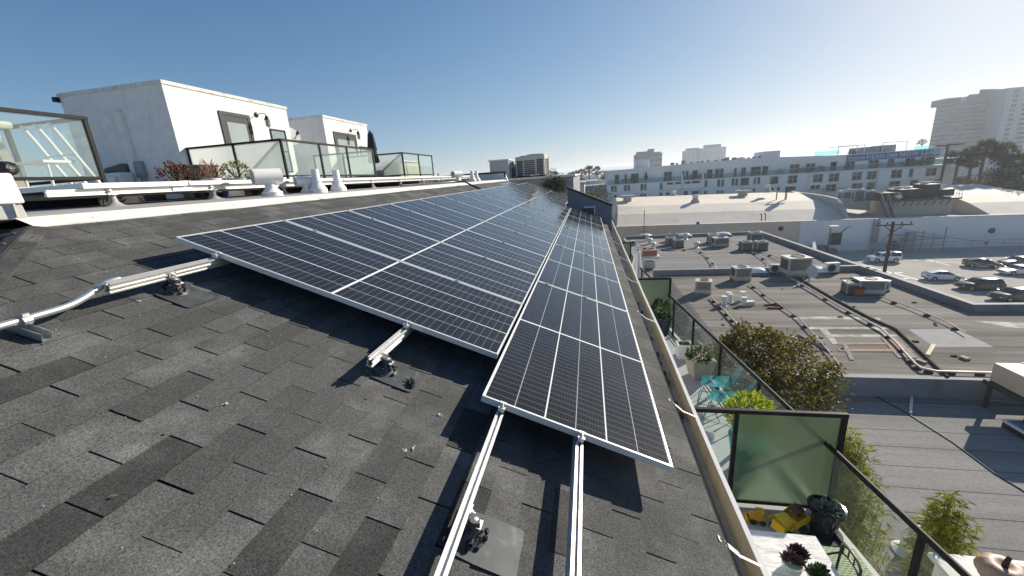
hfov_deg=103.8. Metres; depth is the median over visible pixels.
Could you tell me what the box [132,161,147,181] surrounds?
electric box
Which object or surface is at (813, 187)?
window
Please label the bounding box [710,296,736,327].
roof pipe
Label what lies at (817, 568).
potted succulent
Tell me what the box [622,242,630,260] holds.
privacy screen
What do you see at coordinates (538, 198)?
solar panel
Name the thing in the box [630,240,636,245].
air conditioner
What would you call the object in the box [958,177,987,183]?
broadleaf tree
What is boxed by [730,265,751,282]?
rooftop unit
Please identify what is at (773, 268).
air conditioner
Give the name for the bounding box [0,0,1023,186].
sky
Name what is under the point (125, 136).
wall duct
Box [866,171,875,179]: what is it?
window
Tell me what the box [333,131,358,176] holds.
door
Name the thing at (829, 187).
window
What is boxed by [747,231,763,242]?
condenser unit
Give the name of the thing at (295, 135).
satellite dish
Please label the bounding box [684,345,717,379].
planter
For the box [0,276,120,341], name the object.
conduit
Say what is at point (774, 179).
window
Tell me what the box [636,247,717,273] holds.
roof pipe
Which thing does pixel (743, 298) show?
cap vent
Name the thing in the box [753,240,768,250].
condenser unit
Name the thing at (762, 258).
roof pipe
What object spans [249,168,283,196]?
hood vent
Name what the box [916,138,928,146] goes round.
potted tree
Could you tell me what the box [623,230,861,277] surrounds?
shop building
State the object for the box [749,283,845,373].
roof pipe
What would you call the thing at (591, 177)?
building
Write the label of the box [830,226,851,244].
wall panel
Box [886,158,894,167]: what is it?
window
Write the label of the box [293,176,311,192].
hood vent
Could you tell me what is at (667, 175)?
window
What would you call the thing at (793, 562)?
potted succulent
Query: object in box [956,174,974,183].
broadleaf tree
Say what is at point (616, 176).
window
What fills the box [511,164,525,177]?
condenser unit
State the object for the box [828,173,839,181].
window
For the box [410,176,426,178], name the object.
solar panel
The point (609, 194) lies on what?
building
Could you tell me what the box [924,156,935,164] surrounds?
window
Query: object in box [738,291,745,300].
cap vent
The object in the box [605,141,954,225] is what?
apartment block
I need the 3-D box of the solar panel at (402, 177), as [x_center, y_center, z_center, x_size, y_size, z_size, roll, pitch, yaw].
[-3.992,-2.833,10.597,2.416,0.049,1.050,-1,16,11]
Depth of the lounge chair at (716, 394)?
7.51 m
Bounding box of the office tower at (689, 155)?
[682,148,698,163]
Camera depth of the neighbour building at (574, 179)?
21.37 m
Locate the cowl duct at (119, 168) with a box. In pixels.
[104,164,129,172]
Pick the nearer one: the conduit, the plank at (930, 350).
the conduit
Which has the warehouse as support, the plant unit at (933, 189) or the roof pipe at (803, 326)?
the plant unit at (933, 189)
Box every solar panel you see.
[19,181,187,195]
[175,220,521,358]
[187,180,251,185]
[283,179,292,182]
[285,210,536,305]
[320,178,342,180]
[343,177,371,180]
[348,204,545,274]
[371,177,393,179]
[390,199,551,256]
[394,177,411,178]
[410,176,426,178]
[420,196,556,244]
[442,193,560,234]
[458,191,562,226]
[472,189,565,221]
[481,281,672,471]
[482,188,567,216]
[492,187,568,212]
[500,183,566,205]
[500,186,570,209]
[506,183,567,202]
[517,184,567,200]
[522,183,567,198]
[526,183,566,196]
[537,244,627,311]
[554,226,613,263]
[563,215,606,239]
[568,208,602,225]
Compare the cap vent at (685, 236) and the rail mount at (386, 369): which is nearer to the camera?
the rail mount at (386, 369)
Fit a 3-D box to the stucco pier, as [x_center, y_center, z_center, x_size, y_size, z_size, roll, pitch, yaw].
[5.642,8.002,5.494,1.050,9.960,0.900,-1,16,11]
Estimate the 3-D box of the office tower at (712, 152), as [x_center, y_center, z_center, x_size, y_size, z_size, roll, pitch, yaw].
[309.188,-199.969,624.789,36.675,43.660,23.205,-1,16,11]
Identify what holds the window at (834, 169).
in the apartment block
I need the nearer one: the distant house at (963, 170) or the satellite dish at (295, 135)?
the satellite dish at (295, 135)
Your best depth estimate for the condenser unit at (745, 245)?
39.80 m
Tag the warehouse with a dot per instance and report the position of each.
(968, 212)
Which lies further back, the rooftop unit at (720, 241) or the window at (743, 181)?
the window at (743, 181)
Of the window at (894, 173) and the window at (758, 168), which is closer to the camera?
the window at (894, 173)
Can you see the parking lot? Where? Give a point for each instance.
(908, 265)
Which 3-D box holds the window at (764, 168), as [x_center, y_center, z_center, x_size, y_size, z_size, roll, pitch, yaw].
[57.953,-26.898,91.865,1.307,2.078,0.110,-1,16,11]
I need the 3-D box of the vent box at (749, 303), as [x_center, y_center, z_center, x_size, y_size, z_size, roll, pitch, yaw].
[14.559,0.930,24.676,0.600,0.280,0.320,-4,15,-1]
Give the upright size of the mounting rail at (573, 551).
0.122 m
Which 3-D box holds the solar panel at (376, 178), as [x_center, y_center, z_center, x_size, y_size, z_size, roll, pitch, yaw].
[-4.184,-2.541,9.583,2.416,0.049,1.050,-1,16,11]
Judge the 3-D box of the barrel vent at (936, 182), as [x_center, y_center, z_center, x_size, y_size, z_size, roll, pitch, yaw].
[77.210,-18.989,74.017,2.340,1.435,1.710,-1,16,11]
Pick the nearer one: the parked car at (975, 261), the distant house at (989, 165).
the parked car at (975, 261)
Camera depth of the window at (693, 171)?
94.64 m
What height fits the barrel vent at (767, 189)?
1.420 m
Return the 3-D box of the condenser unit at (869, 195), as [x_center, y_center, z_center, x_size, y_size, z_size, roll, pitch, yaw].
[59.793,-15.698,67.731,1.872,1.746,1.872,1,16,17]
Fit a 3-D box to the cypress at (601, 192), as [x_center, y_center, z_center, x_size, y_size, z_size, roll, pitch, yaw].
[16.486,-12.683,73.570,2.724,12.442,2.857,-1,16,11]
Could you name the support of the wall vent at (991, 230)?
attached to the warehouse
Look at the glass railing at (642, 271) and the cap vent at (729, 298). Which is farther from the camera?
the cap vent at (729, 298)
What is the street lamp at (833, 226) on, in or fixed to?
on the parking lot
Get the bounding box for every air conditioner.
[105,172,134,182]
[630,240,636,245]
[769,264,779,273]
[824,262,840,273]
[885,279,891,292]
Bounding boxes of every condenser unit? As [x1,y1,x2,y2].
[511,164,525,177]
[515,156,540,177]
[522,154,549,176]
[665,236,676,245]
[669,233,678,237]
[672,238,683,247]
[706,233,719,243]
[738,240,752,250]
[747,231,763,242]
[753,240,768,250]
[837,189,855,198]
[840,280,859,294]
[846,188,865,200]
[865,189,875,200]
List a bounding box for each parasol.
[367,130,379,163]
[632,249,644,277]
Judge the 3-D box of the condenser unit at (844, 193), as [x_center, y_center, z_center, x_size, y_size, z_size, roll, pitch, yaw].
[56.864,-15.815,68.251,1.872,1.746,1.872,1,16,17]
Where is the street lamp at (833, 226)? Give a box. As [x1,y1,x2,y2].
[826,225,839,252]
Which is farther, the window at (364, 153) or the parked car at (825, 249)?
the parked car at (825, 249)
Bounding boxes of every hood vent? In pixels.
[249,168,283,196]
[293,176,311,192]
[451,171,462,182]
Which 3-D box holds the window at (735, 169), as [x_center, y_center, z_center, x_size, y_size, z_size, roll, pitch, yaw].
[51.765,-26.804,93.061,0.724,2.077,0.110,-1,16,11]
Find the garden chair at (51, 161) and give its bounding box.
[14,122,100,186]
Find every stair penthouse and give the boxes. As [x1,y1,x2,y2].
[51,79,298,182]
[288,115,367,177]
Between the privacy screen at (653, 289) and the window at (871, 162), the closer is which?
the privacy screen at (653, 289)
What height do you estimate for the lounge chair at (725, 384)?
0.857 m
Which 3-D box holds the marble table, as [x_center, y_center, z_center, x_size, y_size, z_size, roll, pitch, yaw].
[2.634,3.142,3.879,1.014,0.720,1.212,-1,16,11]
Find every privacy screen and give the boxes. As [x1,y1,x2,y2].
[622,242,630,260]
[638,277,671,313]
[694,406,849,507]
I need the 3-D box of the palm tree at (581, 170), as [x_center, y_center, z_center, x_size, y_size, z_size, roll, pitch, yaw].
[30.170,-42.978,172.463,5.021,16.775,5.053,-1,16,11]
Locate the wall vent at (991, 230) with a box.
[988,228,994,232]
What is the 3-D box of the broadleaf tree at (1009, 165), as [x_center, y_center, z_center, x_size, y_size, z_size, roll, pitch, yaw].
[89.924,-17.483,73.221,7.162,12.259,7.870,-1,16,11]
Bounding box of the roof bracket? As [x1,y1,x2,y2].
[776,186,793,199]
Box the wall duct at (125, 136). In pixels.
[112,112,143,181]
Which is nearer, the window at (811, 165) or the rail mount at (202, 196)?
the rail mount at (202, 196)
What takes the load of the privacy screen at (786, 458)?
on the apartment building at (100, 393)
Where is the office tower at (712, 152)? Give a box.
[698,144,725,162]
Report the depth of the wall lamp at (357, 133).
18.93 m
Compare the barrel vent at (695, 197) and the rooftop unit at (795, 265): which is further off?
the barrel vent at (695, 197)
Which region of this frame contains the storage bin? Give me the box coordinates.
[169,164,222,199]
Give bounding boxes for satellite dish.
[290,128,300,144]
[806,265,817,280]
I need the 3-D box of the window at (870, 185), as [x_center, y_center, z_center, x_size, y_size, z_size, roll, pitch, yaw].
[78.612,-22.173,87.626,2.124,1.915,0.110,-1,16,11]
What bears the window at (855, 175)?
in the apartment block
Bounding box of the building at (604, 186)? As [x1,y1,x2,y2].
[585,184,606,196]
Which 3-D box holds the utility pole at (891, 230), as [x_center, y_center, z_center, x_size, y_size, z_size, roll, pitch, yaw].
[30.208,-0.754,32.647,2.500,9.265,0.365,-1,16,11]
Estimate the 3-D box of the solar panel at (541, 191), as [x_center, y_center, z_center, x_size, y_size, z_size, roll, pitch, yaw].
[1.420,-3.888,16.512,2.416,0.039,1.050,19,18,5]
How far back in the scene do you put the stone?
5.09 m
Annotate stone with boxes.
[790,503,804,516]
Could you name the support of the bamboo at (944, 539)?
on the ground
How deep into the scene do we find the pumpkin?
4.25 m
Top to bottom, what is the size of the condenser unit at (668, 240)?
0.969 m
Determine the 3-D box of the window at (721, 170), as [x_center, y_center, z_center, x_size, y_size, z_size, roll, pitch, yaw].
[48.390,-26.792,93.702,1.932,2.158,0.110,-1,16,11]
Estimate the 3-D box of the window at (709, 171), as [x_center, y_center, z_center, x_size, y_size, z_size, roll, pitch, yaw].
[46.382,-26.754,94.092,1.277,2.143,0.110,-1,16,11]
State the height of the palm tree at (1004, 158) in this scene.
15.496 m
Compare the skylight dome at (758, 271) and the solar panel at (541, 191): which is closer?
the solar panel at (541, 191)
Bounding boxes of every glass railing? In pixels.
[0,107,107,186]
[185,138,376,179]
[312,150,376,177]
[341,152,433,177]
[628,256,651,277]
[668,294,793,409]
[823,441,971,575]
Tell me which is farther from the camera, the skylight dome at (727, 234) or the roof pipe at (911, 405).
the skylight dome at (727, 234)
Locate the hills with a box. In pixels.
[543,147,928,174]
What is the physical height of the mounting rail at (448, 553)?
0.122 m
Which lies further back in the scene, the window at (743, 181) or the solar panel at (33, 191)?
the window at (743, 181)
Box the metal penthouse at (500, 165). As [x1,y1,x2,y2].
[488,159,514,178]
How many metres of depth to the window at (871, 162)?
87.80 m
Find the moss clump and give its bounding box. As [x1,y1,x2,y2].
[406,377,414,387]
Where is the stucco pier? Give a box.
[927,552,1023,575]
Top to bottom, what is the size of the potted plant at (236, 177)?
0.678 m
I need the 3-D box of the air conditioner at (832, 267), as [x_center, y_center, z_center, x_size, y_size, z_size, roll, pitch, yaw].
[23.997,-1.499,30.125,0.945,0.844,0.450,-3,15,3]
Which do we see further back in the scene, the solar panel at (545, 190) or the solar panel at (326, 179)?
the solar panel at (545, 190)
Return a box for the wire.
[896,227,1023,243]
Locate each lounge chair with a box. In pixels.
[698,362,745,407]
[703,380,756,426]
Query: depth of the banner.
86.65 m
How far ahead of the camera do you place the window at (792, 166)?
90.74 m
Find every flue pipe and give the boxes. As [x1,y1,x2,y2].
[309,169,327,192]
[330,170,346,191]
[469,171,475,181]
[474,171,480,180]
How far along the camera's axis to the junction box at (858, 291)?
24.89 m
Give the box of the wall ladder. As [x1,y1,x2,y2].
[869,215,880,248]
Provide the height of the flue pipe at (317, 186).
0.375 m
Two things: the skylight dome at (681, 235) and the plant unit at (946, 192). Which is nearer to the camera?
the skylight dome at (681, 235)
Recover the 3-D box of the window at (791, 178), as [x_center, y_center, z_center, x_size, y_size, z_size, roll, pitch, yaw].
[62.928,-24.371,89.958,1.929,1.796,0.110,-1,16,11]
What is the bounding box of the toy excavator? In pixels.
[744,507,776,526]
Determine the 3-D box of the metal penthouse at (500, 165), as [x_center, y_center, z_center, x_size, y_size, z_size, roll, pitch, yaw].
[-0.498,-7.361,24.937,1.272,1.114,2.745,-1,16,11]
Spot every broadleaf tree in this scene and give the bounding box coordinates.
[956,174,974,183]
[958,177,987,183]
[971,169,995,183]
[979,158,1023,186]
[981,177,993,185]
[983,166,1023,189]
[994,177,1023,190]
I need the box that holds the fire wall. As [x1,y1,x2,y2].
[567,187,611,230]
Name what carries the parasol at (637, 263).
on the apartment building at (100, 393)
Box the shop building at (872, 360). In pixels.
[653,265,1023,400]
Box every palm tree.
[577,168,587,177]
[584,165,593,179]
[592,166,602,178]
[943,146,974,184]
[963,150,981,183]
[968,137,1003,183]
[987,140,1021,186]
[1005,151,1023,170]
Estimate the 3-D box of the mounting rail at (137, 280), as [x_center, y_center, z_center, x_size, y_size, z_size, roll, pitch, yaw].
[-0.588,-2.447,10.596,0.074,0.122,17.840,-1,16,11]
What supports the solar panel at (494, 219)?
attached to the mounting rail at (392, 342)
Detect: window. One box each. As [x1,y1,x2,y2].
[269,128,293,171]
[359,146,367,155]
[615,175,618,183]
[631,173,638,182]
[663,171,671,180]
[692,170,697,179]
[707,169,712,178]
[714,168,723,177]
[733,168,736,176]
[740,167,745,176]
[740,177,749,185]
[750,166,760,175]
[762,166,768,174]
[770,176,778,183]
[787,175,797,183]
[789,164,799,173]
[805,163,815,172]
[810,185,819,189]
[812,174,823,182]
[825,184,836,191]
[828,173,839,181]
[830,162,837,170]
[844,160,855,169]
[851,171,862,180]
[852,183,862,187]
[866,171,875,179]
[866,182,874,189]
[867,159,879,168]
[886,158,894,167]
[888,181,900,186]
[890,169,902,177]
[904,157,914,166]
[908,169,913,177]
[909,180,918,185]
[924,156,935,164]
[925,167,937,175]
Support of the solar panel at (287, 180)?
on the mounting rail at (36, 198)
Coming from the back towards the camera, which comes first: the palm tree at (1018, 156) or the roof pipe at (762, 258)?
the palm tree at (1018, 156)
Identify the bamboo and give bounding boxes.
[834,424,901,575]
[890,484,986,575]
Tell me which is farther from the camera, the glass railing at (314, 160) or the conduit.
the glass railing at (314, 160)
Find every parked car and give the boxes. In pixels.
[810,244,837,253]
[866,250,902,262]
[921,269,964,280]
[954,276,1006,290]
[961,257,1003,267]
[987,286,1023,302]
[995,264,1023,275]
[997,255,1023,264]
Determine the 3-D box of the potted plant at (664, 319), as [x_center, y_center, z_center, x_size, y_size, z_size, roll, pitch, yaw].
[4.198,0.807,11.333,0.693,1.076,0.720,-1,16,11]
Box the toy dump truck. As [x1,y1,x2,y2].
[770,502,810,534]
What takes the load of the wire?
attached to the utility pole at (891, 230)
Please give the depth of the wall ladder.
61.60 m
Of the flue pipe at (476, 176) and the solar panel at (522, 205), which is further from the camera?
the flue pipe at (476, 176)
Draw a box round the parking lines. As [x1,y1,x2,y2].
[865,259,953,282]
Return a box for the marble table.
[749,530,839,575]
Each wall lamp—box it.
[254,112,270,127]
[349,129,360,138]
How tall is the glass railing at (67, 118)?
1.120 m
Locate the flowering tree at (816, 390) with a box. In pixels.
[700,317,860,411]
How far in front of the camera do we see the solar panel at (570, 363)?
2.65 m
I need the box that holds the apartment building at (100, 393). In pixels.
[0,179,879,575]
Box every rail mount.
[104,188,129,206]
[150,271,218,307]
[199,190,205,198]
[206,185,224,199]
[281,184,290,194]
[365,350,423,391]
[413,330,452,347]
[444,504,523,575]
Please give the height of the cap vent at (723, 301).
0.620 m
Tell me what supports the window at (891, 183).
in the apartment block
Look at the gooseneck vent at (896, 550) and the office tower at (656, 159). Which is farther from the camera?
the office tower at (656, 159)
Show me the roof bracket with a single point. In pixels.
(788, 189)
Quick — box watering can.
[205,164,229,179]
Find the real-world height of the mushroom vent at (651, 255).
1.560 m
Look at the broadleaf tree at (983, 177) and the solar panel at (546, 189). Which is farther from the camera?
the broadleaf tree at (983, 177)
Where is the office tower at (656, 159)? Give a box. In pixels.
[651,151,661,166]
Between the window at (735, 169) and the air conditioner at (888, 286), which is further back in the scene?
the window at (735, 169)
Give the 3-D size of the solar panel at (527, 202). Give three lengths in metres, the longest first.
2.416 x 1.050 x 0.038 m
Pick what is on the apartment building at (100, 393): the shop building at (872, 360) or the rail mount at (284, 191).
the rail mount at (284, 191)
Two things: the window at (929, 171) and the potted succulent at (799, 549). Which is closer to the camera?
the potted succulent at (799, 549)
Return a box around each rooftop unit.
[694,278,711,295]
[711,236,729,247]
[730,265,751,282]
[778,254,812,278]
[852,277,887,295]
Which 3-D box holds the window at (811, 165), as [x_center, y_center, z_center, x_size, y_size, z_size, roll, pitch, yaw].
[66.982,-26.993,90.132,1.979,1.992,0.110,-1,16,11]
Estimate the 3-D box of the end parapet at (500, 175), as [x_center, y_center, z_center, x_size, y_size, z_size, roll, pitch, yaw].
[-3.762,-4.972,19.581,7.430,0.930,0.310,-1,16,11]
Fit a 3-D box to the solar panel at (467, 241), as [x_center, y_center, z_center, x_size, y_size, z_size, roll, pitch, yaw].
[-0.756,-0.673,5.256,2.416,0.038,1.050,19,18,5]
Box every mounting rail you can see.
[22,180,436,201]
[43,177,469,196]
[104,185,527,293]
[366,203,550,367]
[434,227,568,575]
[565,233,586,575]
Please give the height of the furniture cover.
0.889 m
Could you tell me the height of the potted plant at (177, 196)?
0.689 m
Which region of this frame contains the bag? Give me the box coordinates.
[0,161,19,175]
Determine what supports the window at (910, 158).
in the apartment block
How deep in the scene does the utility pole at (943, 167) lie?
82.14 m
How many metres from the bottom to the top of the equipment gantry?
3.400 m
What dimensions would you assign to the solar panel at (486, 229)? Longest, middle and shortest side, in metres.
2.416 x 1.050 x 0.038 m
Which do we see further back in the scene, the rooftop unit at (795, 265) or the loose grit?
the rooftop unit at (795, 265)
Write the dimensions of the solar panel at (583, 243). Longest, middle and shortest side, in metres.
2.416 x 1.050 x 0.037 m
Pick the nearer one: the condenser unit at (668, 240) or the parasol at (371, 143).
the parasol at (371, 143)
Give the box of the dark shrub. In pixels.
[539,172,570,192]
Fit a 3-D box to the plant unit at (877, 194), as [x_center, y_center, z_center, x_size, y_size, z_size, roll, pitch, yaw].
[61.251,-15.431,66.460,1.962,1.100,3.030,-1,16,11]
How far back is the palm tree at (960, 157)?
77.71 m
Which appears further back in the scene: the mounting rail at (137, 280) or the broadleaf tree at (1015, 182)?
the broadleaf tree at (1015, 182)
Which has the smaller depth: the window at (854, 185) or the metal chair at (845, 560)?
the metal chair at (845, 560)
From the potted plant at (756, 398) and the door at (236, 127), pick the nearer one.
the potted plant at (756, 398)
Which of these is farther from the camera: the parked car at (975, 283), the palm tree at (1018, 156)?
the palm tree at (1018, 156)
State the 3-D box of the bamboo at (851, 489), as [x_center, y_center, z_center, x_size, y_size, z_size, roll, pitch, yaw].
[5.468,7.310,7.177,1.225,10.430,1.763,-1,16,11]
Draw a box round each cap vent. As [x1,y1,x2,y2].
[683,233,688,239]
[694,241,699,247]
[720,295,726,306]
[727,294,732,302]
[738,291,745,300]
[740,296,747,305]
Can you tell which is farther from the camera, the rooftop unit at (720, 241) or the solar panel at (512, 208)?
the rooftop unit at (720, 241)
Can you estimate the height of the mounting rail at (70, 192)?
0.060 m
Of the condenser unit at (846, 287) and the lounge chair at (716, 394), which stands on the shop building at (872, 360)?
the condenser unit at (846, 287)
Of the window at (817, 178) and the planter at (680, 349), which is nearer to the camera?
the planter at (680, 349)
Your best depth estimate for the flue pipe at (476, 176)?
15.16 m
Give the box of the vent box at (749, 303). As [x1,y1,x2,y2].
[744,300,754,305]
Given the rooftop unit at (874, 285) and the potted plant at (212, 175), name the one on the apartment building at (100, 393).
the potted plant at (212, 175)
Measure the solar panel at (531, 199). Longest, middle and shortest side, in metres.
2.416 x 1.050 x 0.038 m
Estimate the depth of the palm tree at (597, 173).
169.21 m
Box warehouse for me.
[611,184,1023,250]
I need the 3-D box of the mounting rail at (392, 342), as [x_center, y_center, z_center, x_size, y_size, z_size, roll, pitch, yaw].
[0.786,-2.002,10.575,0.075,0.122,17.630,-1,16,11]
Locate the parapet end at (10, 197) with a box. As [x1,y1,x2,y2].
[0,173,27,222]
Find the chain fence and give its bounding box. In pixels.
[809,239,1023,253]
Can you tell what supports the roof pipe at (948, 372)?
on the shop building at (872, 360)
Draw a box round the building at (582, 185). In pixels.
[580,180,585,192]
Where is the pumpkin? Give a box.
[973,552,1023,575]
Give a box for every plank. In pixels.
[915,358,927,363]
[926,344,935,356]
[959,355,970,359]
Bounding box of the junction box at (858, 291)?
[853,287,864,295]
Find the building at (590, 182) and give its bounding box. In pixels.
[585,180,604,184]
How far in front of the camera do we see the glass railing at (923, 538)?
3.89 m
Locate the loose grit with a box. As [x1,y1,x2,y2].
[38,228,615,563]
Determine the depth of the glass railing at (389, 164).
18.00 m
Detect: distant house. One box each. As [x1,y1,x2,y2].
[934,156,986,177]
[984,159,1020,171]
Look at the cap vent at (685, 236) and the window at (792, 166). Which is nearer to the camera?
the cap vent at (685, 236)
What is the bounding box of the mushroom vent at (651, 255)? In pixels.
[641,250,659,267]
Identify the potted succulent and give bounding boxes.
[779,549,806,573]
[785,542,811,560]
[803,561,830,575]
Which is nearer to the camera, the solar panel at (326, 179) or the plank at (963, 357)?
the solar panel at (326, 179)
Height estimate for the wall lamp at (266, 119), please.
0.527 m
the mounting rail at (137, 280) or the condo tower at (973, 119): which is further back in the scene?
the condo tower at (973, 119)
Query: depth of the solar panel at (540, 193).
15.49 m
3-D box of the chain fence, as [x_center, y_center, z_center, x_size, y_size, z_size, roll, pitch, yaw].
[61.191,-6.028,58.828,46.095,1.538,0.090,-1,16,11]
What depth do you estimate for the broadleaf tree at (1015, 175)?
69.63 m
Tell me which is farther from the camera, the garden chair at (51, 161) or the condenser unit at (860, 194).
the condenser unit at (860, 194)
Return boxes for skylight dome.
[679,233,692,237]
[717,232,731,236]
[752,267,769,275]
[816,267,829,274]
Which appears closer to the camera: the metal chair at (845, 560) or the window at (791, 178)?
the metal chair at (845, 560)
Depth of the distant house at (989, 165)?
218.23 m
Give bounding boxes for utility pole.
[876,221,913,272]
[936,143,964,183]
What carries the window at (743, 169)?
in the apartment block
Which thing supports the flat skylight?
on the shop building at (972, 451)
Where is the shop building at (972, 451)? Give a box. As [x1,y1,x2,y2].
[736,393,1023,575]
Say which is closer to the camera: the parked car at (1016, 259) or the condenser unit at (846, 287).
the condenser unit at (846, 287)
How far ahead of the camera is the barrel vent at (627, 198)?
79.20 m
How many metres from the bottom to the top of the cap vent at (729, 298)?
0.550 m
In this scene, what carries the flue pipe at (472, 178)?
on the apartment building at (100, 393)
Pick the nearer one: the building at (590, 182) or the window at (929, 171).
the window at (929, 171)
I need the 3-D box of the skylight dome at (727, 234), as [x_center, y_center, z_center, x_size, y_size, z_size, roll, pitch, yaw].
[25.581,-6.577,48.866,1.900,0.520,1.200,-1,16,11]
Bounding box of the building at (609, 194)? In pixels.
[598,192,610,202]
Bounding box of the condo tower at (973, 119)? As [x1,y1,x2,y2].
[928,87,1023,157]
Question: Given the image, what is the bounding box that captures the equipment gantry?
[886,227,947,250]
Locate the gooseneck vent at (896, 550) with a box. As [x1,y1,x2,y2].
[890,524,931,559]
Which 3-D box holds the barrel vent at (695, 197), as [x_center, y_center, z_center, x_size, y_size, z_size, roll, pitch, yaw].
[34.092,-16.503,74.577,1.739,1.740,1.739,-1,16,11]
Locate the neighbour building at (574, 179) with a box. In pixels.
[508,174,580,194]
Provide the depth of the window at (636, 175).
97.21 m
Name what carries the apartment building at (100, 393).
on the ground
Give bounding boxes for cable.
[400,180,480,188]
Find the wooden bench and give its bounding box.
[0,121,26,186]
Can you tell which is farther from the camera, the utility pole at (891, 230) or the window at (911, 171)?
the window at (911, 171)
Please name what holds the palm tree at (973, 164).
on the ground
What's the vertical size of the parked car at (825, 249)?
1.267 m
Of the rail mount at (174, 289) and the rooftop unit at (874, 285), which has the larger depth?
the rooftop unit at (874, 285)
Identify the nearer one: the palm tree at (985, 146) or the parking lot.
the parking lot
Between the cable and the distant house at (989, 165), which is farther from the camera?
the distant house at (989, 165)
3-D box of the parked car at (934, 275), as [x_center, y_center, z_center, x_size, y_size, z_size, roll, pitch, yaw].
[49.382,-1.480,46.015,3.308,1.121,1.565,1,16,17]
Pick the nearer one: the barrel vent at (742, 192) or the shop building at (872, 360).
the shop building at (872, 360)
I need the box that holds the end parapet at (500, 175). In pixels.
[435,171,507,181]
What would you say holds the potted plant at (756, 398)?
on the apartment building at (100, 393)
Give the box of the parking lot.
[829,246,1023,302]
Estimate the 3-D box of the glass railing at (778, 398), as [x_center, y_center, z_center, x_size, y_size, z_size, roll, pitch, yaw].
[4.274,1.600,8.444,0.068,1.144,6.547,-3,15,5]
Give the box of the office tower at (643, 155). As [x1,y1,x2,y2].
[634,149,653,166]
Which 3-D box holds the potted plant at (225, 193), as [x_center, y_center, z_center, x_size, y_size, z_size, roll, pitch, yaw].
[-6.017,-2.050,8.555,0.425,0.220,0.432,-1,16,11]
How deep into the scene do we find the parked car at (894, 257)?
54.73 m
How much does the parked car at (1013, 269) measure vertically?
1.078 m
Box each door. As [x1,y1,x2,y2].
[217,110,254,143]
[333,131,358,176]
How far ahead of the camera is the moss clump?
2.33 m
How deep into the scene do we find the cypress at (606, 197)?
74.25 m
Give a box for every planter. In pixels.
[675,340,690,358]
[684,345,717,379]
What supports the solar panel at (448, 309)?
on the mounting rail at (392, 342)
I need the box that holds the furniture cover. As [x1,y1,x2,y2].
[394,160,421,176]
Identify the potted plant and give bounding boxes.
[153,159,193,198]
[197,157,221,192]
[219,160,249,179]
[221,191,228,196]
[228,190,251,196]
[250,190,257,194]
[649,298,671,335]
[722,389,777,448]
[804,494,847,546]
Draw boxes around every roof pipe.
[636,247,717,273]
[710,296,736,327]
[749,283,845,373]
[751,251,777,274]
[790,278,991,376]
[797,333,831,352]
[798,278,949,377]
[879,296,966,333]
[909,396,912,413]
[973,398,1020,403]
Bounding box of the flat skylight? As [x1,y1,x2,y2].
[1001,419,1023,439]
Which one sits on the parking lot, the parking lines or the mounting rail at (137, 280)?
the parking lines
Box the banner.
[846,149,950,161]
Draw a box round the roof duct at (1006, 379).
[982,362,1023,422]
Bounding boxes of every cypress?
[598,184,605,200]
[604,190,612,220]
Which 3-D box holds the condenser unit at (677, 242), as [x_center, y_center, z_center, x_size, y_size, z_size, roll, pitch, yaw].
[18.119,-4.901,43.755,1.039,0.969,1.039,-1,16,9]
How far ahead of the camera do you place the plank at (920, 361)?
16.65 m
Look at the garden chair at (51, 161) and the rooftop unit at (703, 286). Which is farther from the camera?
the rooftop unit at (703, 286)
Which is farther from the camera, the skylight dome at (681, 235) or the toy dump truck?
the skylight dome at (681, 235)
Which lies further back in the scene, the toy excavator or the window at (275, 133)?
the window at (275, 133)
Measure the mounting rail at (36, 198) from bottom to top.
0.060 m
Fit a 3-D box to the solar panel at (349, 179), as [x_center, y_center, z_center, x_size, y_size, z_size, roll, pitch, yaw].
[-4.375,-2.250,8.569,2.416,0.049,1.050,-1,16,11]
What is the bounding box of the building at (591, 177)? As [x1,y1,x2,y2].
[580,176,595,179]
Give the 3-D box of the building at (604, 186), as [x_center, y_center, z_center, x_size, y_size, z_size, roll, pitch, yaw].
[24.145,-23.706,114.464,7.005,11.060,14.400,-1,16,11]
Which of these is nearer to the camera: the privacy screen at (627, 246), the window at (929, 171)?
the privacy screen at (627, 246)
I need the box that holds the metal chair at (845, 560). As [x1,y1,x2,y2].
[822,543,872,575]
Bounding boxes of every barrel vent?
[620,195,634,201]
[691,194,699,202]
[735,190,750,195]
[763,185,770,192]
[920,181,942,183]
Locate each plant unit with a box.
[874,191,894,198]
[887,187,926,197]
[912,183,940,196]
[939,188,954,195]
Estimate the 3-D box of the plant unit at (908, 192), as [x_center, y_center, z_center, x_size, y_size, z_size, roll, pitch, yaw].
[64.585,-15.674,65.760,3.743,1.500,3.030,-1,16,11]
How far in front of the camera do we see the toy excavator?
5.24 m
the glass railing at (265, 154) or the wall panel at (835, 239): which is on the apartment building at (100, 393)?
the glass railing at (265, 154)

